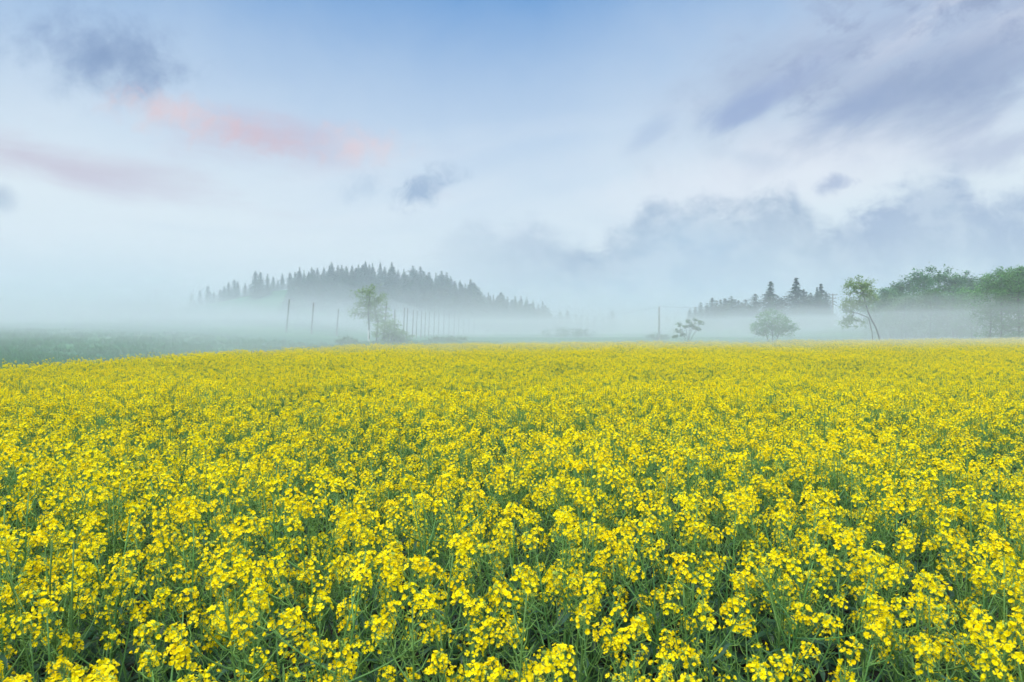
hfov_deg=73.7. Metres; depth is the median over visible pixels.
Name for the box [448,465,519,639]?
rape plant
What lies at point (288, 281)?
cedar tree
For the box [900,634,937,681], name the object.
rape plant
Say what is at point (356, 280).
cedar tree
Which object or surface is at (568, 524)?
rape plant
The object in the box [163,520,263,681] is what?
rape plant
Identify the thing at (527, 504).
rape plant
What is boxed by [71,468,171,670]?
rape plant
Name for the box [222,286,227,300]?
cedar tree
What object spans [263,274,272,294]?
cedar tree
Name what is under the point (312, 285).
cedar tree
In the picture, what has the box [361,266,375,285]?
cedar tree
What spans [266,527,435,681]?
rape plant
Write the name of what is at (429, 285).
cedar tree
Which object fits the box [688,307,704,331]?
cedar tree
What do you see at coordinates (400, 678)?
rape plant
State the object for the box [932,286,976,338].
broadleaf tree
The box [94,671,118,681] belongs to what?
rape plant
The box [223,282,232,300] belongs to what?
cedar tree
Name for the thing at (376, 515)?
rape plant
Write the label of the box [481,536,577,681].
rape plant
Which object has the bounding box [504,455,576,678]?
rape plant
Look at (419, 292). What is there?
cedar tree
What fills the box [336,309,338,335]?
wooden post
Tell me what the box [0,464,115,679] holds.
rape plant
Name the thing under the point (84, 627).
rape plant
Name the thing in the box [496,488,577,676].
rape plant
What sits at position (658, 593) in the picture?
rape plant
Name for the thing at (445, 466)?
rape plant
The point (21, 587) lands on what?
rape plant
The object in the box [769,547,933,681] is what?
rape plant
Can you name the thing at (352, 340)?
bush
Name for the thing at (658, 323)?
utility pole
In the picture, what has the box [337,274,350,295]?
cedar tree
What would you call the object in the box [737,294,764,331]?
cedar tree
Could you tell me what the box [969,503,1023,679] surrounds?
rape plant
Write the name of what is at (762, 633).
rape plant
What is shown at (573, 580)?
rape plant
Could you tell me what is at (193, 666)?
rape plant
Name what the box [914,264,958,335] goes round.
broadleaf tree
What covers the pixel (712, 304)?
cedar tree
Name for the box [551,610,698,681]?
rape plant
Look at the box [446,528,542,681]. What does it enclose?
rape plant
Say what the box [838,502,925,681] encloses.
rape plant
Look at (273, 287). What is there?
cedar tree
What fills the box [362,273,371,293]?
cedar tree
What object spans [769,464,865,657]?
rape plant
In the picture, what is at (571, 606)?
rape plant
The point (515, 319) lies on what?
cedar tree
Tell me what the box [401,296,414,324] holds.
cedar tree
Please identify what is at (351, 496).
rape plant
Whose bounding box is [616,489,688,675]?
rape plant
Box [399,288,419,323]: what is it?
cedar tree
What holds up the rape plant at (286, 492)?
on the field soil
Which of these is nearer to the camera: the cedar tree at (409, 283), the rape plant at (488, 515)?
the rape plant at (488, 515)
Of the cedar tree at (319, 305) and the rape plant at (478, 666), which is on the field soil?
the rape plant at (478, 666)
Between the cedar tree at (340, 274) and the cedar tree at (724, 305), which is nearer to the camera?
the cedar tree at (724, 305)
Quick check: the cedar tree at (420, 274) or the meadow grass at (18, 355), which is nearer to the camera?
the meadow grass at (18, 355)
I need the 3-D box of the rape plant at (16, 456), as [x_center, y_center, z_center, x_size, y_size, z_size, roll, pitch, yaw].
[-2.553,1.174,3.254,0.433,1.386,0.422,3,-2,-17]
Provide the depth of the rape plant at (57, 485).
3.48 m
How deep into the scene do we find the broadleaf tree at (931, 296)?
81.50 m
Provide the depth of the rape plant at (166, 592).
2.30 m
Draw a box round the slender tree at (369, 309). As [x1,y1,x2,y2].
[344,283,395,341]
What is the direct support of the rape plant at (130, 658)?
on the field soil
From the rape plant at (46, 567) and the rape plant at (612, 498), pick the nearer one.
the rape plant at (46, 567)
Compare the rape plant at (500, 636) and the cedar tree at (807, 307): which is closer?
the rape plant at (500, 636)
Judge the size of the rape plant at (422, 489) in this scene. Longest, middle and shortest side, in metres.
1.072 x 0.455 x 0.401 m
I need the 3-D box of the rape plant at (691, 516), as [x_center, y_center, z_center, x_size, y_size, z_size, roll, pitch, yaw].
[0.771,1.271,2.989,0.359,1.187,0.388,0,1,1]
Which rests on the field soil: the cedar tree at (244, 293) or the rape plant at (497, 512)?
the rape plant at (497, 512)
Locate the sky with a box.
[0,0,1023,325]
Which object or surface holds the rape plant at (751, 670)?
on the field soil
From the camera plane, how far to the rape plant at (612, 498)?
3.87 m
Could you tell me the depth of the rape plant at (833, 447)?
3.68 m
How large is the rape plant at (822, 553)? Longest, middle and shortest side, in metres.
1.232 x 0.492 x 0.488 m
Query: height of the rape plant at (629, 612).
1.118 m
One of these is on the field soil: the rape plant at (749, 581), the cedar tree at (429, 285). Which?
the rape plant at (749, 581)
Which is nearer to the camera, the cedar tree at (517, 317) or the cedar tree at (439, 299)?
the cedar tree at (517, 317)
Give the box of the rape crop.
[0,337,1023,674]
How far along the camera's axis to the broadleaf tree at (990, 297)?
99.44 m
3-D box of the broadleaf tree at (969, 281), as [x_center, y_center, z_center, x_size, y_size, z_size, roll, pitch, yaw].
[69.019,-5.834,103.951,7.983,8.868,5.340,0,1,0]
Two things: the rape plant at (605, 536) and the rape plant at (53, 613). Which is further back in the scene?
the rape plant at (605, 536)
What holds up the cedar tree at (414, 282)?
on the ground at (254, 319)
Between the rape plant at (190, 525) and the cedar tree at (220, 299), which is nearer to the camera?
the rape plant at (190, 525)
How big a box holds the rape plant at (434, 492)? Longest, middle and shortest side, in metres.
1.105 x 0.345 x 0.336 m
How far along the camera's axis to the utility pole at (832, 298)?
147.77 m
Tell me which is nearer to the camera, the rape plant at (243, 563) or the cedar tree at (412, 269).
the rape plant at (243, 563)
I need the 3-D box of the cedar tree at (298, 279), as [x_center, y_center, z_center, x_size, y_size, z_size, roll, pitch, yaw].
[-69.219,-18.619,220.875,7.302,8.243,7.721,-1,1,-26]
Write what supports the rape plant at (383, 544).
on the field soil
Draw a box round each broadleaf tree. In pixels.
[858,289,901,338]
[866,286,915,338]
[879,293,926,339]
[888,274,927,336]
[898,266,944,338]
[901,287,954,338]
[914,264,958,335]
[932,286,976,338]
[936,269,977,335]
[945,275,980,327]
[946,283,998,338]
[965,277,1010,332]
[981,271,1017,327]
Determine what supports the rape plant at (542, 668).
on the field soil
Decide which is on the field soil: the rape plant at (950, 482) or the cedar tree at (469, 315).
the rape plant at (950, 482)
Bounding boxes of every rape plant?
[0,439,77,681]
[0,452,31,616]
[0,454,45,676]
[0,461,25,651]
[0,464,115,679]
[0,466,101,681]
[0,495,65,678]
[0,519,143,681]
[0,524,45,671]
[0,527,119,681]
[0,528,73,681]
[0,542,79,681]
[0,579,81,681]
[0,587,124,681]
[0,591,35,675]
[0,660,3,677]
[1,519,97,681]
[1,532,124,680]
[2,470,123,680]
[2,536,27,607]
[3,673,32,681]
[5,488,53,643]
[8,469,153,674]
[14,671,85,681]
[18,507,169,680]
[19,502,147,681]
[22,481,103,676]
[32,455,141,680]
[38,497,146,680]
[39,523,165,681]
[40,492,162,677]
[43,458,155,666]
[46,459,176,681]
[50,445,160,674]
[64,483,172,681]
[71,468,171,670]
[87,637,193,681]
[91,586,259,681]
[94,514,193,681]
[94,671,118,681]
[104,529,221,681]
[105,480,178,656]
[106,473,214,679]
[118,476,233,681]
[119,463,189,680]
[119,496,236,681]
[126,540,279,681]
[133,563,357,681]
[137,457,206,655]
[144,461,276,674]
[144,507,245,681]
[153,516,313,681]
[161,466,231,670]
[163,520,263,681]
[163,556,331,681]
[165,501,263,681]
[169,541,251,680]
[173,497,273,681]
[177,670,214,681]
[178,481,273,674]
[186,440,273,669]
[187,570,315,681]
[198,510,313,678]
[202,470,347,681]
[203,460,282,606]
[204,485,291,665]
[207,462,284,644]
[210,473,297,667]
[212,463,271,642]
[214,462,301,664]
[216,459,306,681]
[216,462,340,681]
[219,587,342,681]
[235,499,385,681]
[238,446,317,680]
[243,564,442,681]
[244,460,320,625]
[244,482,372,681]
[263,624,398,681]
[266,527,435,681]
[271,436,336,672]
[272,468,403,680]
[284,474,388,669]
[287,525,368,679]
[291,536,384,681]
[299,524,373,675]
[305,534,421,681]
[306,520,401,679]
[308,513,404,681]
[310,471,363,634]
[325,540,438,681]
[325,574,451,681]
[328,581,495,681]
[330,470,402,650]
[331,459,415,667]
[336,556,466,681]
[338,451,407,669]
[347,480,429,681]
[347,488,418,662]
[350,445,406,614]
[350,468,397,629]
[350,474,478,681]
[353,485,451,681]
[356,452,423,635]
[367,499,432,680]
[375,427,455,678]
[377,534,528,681]
[389,465,475,663]
[392,587,493,681]
[394,485,470,661]
[396,496,482,668]
[401,473,508,681]
[402,603,539,681]
[404,486,462,677]
[406,456,479,617]
[407,490,477,681]
[416,498,510,677]
[420,503,473,670]
[422,523,524,681]
[423,577,549,681]
[425,648,501,681]
[428,441,500,621]
[432,465,487,614]
[435,521,530,681]
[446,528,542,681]
[447,478,506,626]
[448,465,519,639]
[451,451,519,613]
[456,480,517,659]
[457,487,578,681]
[457,508,586,681]
[473,447,542,640]
[477,472,542,659]
[477,531,602,679]
[479,580,617,681]
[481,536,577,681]
[487,658,576,681]
[495,511,633,681]
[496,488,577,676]
[501,492,560,652]
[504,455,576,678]
[506,470,575,657]
[518,433,587,618]
[520,469,610,680]
[520,487,576,637]
[526,662,554,681]
[527,432,580,649]
[532,578,627,681]
[534,459,636,681]
[534,485,615,681]
[538,439,634,680]
[538,516,648,681]
[542,430,608,642]
[542,458,639,681]
[547,467,638,681]
[547,507,652,681]
[548,491,639,681]
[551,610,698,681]
[555,453,620,655]
[557,426,610,624]
[557,530,628,681]
[567,472,636,659]
[570,538,665,681]
[579,502,691,681]
[581,452,667,620]
[596,456,675,644]
[597,442,660,654]
[598,443,665,632]
[599,477,687,679]
[601,627,681,681]
[606,552,712,681]
[610,628,677,681]
[613,513,701,681]
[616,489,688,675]
[621,463,697,678]
[623,465,677,635]
[625,490,721,681]
[626,471,709,653]
[627,445,710,672]
[627,564,719,681]
[641,491,748,681]
[643,455,728,679]
[649,448,735,649]
[652,497,736,681]
[654,524,734,681]
[655,447,724,681]
[658,649,795,681]
[664,494,794,681]
[674,526,765,681]
[677,567,835,681]
[688,452,753,648]
[689,480,745,646]
[692,489,789,681]
[694,486,762,681]
[696,663,764,681]
[700,485,785,668]
[704,462,775,653]
[704,613,783,681]
[711,444,794,650]
[716,464,814,681]
[717,558,843,681]
[719,452,792,662]
[726,539,858,681]
[728,474,798,667]
[733,501,819,670]
[733,544,892,681]
[740,487,863,681]
[740,534,831,674]
[742,486,866,672]
[742,504,862,681]
[747,477,836,671]
[752,621,890,681]
[762,504,832,681]
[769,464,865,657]
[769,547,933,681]
[791,487,847,658]
[795,519,900,680]
[803,540,945,681]
[806,442,863,666]
[807,482,905,681]
[808,455,891,672]
[809,453,929,678]
[820,546,934,681]
[823,465,898,681]
[827,490,957,681]
[834,532,973,681]
[836,461,937,653]
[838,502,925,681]
[853,434,914,674]
[853,497,948,681]
[858,471,961,680]
[858,571,1001,681]
[860,564,963,681]
[864,579,1021,681]
[875,460,983,681]
[899,459,999,671]
[899,514,1023,681]
[900,493,975,681]
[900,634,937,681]
[905,550,1022,679]
[912,573,1023,681]
[918,603,1014,681]
[923,565,1023,681]
[925,485,1023,681]
[927,538,1023,681]
[934,486,1021,681]
[934,528,1023,681]
[948,554,1023,681]
[949,457,1023,681]
[953,500,1023,681]
[965,526,1023,657]
[967,620,1023,681]
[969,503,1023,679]
[971,507,1023,681]
[978,510,1023,601]
[980,502,1023,648]
[981,607,1023,681]
[998,499,1023,567]
[1007,653,1023,681]
[1008,555,1023,611]
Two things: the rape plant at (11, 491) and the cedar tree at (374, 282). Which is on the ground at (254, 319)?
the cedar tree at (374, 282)
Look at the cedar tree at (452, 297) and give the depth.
201.28 m
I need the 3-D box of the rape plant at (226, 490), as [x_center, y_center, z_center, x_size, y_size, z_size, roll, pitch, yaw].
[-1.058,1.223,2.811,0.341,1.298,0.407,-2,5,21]
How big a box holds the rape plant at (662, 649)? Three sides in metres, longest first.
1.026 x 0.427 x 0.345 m
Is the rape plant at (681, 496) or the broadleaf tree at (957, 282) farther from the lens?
the broadleaf tree at (957, 282)
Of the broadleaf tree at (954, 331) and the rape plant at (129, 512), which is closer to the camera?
the rape plant at (129, 512)
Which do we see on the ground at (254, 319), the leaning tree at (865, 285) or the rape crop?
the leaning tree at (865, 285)
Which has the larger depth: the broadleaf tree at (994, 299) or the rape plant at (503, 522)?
the broadleaf tree at (994, 299)
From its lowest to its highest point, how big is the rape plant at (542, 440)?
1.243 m
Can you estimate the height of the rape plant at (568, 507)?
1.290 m
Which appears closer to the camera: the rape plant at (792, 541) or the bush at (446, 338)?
the rape plant at (792, 541)
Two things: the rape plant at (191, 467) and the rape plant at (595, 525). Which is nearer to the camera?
the rape plant at (595, 525)
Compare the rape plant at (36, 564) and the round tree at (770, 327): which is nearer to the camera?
the rape plant at (36, 564)
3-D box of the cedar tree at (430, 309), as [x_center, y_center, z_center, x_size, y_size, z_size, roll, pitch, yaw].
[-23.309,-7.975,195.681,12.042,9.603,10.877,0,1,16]
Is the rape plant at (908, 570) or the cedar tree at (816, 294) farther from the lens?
the cedar tree at (816, 294)
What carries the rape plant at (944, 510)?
on the field soil
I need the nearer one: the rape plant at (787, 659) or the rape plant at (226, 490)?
the rape plant at (787, 659)
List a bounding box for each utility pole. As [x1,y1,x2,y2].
[658,307,659,339]
[829,294,837,325]
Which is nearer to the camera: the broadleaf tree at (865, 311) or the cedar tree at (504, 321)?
the broadleaf tree at (865, 311)
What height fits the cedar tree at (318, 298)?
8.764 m
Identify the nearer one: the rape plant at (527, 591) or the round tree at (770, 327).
the rape plant at (527, 591)
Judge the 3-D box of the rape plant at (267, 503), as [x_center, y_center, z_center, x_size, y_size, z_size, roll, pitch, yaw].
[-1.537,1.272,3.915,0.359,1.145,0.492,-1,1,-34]
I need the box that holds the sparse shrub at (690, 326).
[672,319,704,341]
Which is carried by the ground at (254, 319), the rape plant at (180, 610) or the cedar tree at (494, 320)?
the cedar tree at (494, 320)
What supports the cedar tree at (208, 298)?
on the ground at (254, 319)
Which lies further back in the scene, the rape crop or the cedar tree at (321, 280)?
the cedar tree at (321, 280)
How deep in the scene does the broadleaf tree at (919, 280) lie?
93.43 m
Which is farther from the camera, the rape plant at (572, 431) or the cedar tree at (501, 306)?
the cedar tree at (501, 306)
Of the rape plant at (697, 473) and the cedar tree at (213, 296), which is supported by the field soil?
the rape plant at (697, 473)
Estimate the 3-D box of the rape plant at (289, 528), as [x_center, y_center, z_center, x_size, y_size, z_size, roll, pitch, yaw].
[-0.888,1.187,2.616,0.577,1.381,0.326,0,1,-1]
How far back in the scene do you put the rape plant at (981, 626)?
1.52 m
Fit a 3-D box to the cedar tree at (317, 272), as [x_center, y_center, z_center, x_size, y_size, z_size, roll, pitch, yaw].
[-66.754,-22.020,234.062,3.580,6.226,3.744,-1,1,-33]
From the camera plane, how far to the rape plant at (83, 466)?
3.50 m
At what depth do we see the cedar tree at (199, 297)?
291.48 m
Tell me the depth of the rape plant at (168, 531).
2.79 m
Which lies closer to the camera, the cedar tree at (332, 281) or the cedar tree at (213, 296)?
the cedar tree at (332, 281)
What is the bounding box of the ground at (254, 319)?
[0,287,1023,367]
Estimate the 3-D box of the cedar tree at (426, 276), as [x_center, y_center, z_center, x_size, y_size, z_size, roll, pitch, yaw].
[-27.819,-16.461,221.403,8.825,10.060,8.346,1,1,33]
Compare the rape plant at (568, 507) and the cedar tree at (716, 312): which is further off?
the cedar tree at (716, 312)
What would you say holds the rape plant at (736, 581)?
on the field soil
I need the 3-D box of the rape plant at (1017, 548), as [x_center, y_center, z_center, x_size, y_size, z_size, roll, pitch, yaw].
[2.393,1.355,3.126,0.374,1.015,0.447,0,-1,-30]
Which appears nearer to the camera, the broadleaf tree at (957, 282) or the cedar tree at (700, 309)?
the broadleaf tree at (957, 282)
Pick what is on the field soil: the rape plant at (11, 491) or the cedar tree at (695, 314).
the rape plant at (11, 491)
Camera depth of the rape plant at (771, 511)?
3.60 m
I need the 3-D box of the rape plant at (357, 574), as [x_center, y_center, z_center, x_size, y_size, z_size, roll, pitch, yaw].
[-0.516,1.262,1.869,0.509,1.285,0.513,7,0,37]
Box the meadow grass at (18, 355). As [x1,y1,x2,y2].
[0,326,499,368]
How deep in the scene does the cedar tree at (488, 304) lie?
219.40 m
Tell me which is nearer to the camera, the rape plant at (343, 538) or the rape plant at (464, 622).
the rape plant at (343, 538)
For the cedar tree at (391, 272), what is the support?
on the ground at (254, 319)
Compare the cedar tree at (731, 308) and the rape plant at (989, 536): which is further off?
the cedar tree at (731, 308)
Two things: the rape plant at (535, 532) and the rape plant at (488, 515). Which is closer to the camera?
the rape plant at (535, 532)
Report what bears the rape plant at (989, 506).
on the field soil
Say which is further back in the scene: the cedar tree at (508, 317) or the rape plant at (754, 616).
the cedar tree at (508, 317)
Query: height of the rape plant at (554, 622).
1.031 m
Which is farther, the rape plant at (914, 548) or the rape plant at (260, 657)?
the rape plant at (914, 548)
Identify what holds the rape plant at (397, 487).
on the field soil
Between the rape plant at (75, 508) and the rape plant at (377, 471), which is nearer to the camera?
the rape plant at (75, 508)
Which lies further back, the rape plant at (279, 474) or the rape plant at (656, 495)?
the rape plant at (656, 495)
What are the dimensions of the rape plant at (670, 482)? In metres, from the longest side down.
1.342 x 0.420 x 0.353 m
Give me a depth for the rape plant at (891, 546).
3.77 m
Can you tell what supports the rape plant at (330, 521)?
on the field soil
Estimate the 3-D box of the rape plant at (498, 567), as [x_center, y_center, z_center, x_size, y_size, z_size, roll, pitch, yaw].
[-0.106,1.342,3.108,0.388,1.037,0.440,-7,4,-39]
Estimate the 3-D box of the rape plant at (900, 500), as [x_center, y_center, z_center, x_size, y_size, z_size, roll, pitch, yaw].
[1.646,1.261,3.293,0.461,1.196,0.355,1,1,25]
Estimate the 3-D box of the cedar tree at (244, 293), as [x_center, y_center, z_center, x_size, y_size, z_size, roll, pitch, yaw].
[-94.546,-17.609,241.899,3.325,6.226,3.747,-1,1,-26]
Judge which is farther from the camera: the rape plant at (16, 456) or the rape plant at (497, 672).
the rape plant at (16, 456)
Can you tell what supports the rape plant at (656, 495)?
on the field soil
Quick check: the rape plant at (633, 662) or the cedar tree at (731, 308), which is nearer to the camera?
the rape plant at (633, 662)
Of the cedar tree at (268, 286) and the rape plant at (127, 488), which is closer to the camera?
the rape plant at (127, 488)
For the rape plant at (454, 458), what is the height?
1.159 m
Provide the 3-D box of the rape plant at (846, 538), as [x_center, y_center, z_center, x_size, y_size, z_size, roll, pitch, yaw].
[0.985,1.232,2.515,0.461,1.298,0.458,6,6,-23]
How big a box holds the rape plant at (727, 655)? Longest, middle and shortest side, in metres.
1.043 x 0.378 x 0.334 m
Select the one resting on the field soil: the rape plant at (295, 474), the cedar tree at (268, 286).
the rape plant at (295, 474)
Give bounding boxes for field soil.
[3,403,1022,681]
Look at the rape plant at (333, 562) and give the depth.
2.46 m
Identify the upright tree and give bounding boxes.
[967,266,1023,338]
[990,263,1023,338]
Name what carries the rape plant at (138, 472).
on the field soil
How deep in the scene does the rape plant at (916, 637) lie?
2.21 m
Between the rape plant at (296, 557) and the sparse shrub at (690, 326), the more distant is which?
the sparse shrub at (690, 326)
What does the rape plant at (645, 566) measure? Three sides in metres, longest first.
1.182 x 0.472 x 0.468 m
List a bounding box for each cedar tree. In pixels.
[184,293,195,307]
[195,290,203,306]
[200,286,213,305]
[209,292,216,303]
[214,290,224,302]
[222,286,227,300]
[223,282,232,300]
[231,280,240,299]
[233,281,241,298]
[241,283,249,296]
[247,271,264,298]
[254,272,268,296]
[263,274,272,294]
[270,277,277,290]
[279,273,285,289]
[279,285,299,316]
[281,282,305,307]
[284,272,292,288]
[287,271,306,293]
[296,274,313,301]
[301,277,318,305]
[307,283,332,309]
[308,275,327,300]
[313,282,329,311]
[315,268,320,281]
[318,270,343,302]
[322,267,330,285]
[323,285,345,316]
[336,283,360,319]
[337,269,343,290]
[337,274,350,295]
[339,276,356,309]
[346,268,366,295]
[352,286,372,320]
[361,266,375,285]
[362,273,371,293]
[364,279,379,305]
[369,274,381,288]
[373,279,383,315]
[373,280,406,322]
[373,282,402,322]
[375,272,388,293]
[376,263,383,276]
[385,268,400,294]
[386,269,400,297]
[395,279,417,309]
[399,275,414,297]
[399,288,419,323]
[400,289,415,314]
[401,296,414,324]
[408,266,418,281]
[409,297,447,328]
[410,271,419,297]
[412,287,433,325]
[414,271,426,293]
[414,282,429,305]
[416,266,422,281]
[418,275,435,296]
[421,276,436,300]
[425,278,436,304]
[433,280,453,313]
[434,276,441,294]
[434,286,445,316]
[436,274,451,306]
[440,296,462,327]
[441,300,450,323]
[445,292,466,330]
[450,281,463,308]
[457,284,465,310]
[460,295,477,329]
[461,285,473,312]
[464,285,488,316]
[466,292,492,327]
[473,301,494,330]
[486,300,493,321]
[490,302,502,326]
[493,295,501,316]
[494,304,512,331]
[497,295,505,317]
[497,303,512,329]
[509,300,514,314]
[510,301,520,330]
[510,306,523,330]
[516,304,543,331]
[517,302,536,332]
[518,303,532,327]
[537,309,550,330]
[540,305,553,328]
[557,310,564,327]
[565,309,574,328]
[575,316,587,332]
[610,310,617,331]
[682,308,692,331]
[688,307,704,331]
[697,302,705,330]
[699,303,716,330]
[704,297,718,329]
[711,298,736,329]
[711,300,724,329]
[720,296,740,328]
[727,300,744,328]
[732,300,751,327]
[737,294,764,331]
[739,281,789,328]
[766,278,827,328]
[800,289,813,326]
[803,287,823,326]
[808,284,841,326]
[815,293,837,326]
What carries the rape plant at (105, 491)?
on the field soil
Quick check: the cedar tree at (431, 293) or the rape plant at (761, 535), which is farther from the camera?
the cedar tree at (431, 293)
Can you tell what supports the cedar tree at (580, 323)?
on the ground at (254, 319)
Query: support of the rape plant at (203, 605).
on the field soil
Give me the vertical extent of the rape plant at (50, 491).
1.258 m
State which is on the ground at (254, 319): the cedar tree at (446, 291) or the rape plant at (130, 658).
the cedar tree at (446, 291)
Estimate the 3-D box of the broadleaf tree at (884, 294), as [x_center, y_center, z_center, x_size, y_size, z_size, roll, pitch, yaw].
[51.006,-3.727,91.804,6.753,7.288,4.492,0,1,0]
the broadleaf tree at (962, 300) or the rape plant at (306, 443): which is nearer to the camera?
the rape plant at (306, 443)
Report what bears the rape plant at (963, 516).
on the field soil
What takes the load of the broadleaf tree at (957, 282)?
on the ground at (254, 319)
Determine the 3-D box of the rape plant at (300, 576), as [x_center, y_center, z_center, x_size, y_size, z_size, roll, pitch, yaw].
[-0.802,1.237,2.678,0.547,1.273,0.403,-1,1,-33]
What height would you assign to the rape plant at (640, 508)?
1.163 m
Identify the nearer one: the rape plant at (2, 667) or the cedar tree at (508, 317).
the rape plant at (2, 667)
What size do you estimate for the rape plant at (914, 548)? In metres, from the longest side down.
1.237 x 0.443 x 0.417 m
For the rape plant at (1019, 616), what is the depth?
1.98 m
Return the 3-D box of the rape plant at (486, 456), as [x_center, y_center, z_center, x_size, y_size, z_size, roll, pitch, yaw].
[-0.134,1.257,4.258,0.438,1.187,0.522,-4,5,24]
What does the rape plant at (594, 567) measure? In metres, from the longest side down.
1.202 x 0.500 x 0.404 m
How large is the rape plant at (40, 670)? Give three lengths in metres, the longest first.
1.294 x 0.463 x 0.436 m
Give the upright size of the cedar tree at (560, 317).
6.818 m
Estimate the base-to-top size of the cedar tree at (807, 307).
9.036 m
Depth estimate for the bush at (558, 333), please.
117.31 m
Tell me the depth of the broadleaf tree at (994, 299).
106.20 m
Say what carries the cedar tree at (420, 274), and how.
on the ground at (254, 319)
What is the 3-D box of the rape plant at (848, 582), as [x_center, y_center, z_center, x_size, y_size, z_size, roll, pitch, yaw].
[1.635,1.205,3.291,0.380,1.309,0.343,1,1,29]
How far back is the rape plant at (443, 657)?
1.82 m
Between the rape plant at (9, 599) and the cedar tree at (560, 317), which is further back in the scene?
the cedar tree at (560, 317)
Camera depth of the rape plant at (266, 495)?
3.97 m
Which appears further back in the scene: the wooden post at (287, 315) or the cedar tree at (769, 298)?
the cedar tree at (769, 298)
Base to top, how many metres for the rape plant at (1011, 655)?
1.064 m
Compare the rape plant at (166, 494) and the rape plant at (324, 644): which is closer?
the rape plant at (324, 644)
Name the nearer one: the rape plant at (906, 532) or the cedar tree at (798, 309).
the rape plant at (906, 532)
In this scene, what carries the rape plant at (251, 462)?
on the field soil
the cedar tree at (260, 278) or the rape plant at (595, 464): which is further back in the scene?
the cedar tree at (260, 278)
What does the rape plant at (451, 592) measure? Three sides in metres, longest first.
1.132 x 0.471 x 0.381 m
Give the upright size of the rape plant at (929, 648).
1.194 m
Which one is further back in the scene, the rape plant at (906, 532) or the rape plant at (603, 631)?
the rape plant at (906, 532)
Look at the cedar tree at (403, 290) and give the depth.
210.44 m
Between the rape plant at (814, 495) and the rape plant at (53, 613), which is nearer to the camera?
the rape plant at (53, 613)
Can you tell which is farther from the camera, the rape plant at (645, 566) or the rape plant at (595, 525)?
the rape plant at (645, 566)
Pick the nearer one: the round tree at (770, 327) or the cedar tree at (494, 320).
the round tree at (770, 327)
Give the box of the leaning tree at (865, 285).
[836,275,880,340]
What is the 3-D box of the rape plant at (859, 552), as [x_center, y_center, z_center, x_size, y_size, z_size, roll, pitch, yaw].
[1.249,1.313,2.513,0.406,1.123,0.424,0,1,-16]
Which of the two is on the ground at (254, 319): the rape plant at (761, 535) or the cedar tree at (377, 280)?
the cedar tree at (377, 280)
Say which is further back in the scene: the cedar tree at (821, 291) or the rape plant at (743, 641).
the cedar tree at (821, 291)
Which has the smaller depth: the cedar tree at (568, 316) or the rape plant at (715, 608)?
the rape plant at (715, 608)
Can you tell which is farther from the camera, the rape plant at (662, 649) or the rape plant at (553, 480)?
the rape plant at (553, 480)
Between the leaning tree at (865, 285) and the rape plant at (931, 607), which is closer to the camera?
the rape plant at (931, 607)
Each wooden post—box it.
[286,299,289,331]
[310,303,313,333]
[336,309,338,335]
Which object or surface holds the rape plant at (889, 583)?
on the field soil
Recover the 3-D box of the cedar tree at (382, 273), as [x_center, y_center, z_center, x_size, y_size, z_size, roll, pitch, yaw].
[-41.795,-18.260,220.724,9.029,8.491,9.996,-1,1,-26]
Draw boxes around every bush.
[333,335,360,344]
[369,318,404,342]
[389,330,414,342]
[425,335,469,341]
[537,326,587,337]
[560,328,596,337]
[646,333,668,339]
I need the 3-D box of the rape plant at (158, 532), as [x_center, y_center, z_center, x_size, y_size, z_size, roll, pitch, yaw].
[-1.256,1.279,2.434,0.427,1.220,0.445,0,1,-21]
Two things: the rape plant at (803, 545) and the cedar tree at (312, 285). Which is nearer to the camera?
the rape plant at (803, 545)
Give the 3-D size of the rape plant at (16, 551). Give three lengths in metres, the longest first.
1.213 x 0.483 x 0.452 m
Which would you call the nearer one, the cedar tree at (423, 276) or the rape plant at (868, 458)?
the rape plant at (868, 458)
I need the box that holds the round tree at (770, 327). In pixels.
[750,307,800,341]
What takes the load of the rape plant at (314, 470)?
on the field soil
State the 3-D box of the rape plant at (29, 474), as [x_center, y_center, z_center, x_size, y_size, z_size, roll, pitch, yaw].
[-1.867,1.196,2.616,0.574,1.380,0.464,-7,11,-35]
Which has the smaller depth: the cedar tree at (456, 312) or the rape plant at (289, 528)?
the rape plant at (289, 528)
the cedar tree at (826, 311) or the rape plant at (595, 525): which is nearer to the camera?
the rape plant at (595, 525)
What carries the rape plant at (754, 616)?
on the field soil
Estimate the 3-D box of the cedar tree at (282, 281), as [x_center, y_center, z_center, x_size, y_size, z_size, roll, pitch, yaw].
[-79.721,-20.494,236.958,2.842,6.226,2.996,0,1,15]
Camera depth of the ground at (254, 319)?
118.44 m
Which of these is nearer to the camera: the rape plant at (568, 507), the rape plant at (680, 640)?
the rape plant at (680, 640)
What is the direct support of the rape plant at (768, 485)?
on the field soil
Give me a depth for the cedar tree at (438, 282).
223.30 m
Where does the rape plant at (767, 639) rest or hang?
on the field soil
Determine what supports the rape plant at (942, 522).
on the field soil
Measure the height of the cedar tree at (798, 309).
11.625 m
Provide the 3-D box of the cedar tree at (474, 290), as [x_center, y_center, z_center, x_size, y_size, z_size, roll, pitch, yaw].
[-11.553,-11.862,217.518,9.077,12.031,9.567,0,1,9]
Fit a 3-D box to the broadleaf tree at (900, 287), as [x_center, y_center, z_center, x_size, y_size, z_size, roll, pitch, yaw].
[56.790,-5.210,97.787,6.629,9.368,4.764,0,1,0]
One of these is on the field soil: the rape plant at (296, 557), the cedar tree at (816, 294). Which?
the rape plant at (296, 557)
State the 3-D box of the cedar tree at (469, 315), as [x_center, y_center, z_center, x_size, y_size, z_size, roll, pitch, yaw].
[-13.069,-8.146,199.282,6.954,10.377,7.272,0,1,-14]
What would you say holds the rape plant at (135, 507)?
on the field soil
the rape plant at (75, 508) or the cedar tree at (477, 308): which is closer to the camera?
the rape plant at (75, 508)
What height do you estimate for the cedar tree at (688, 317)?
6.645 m

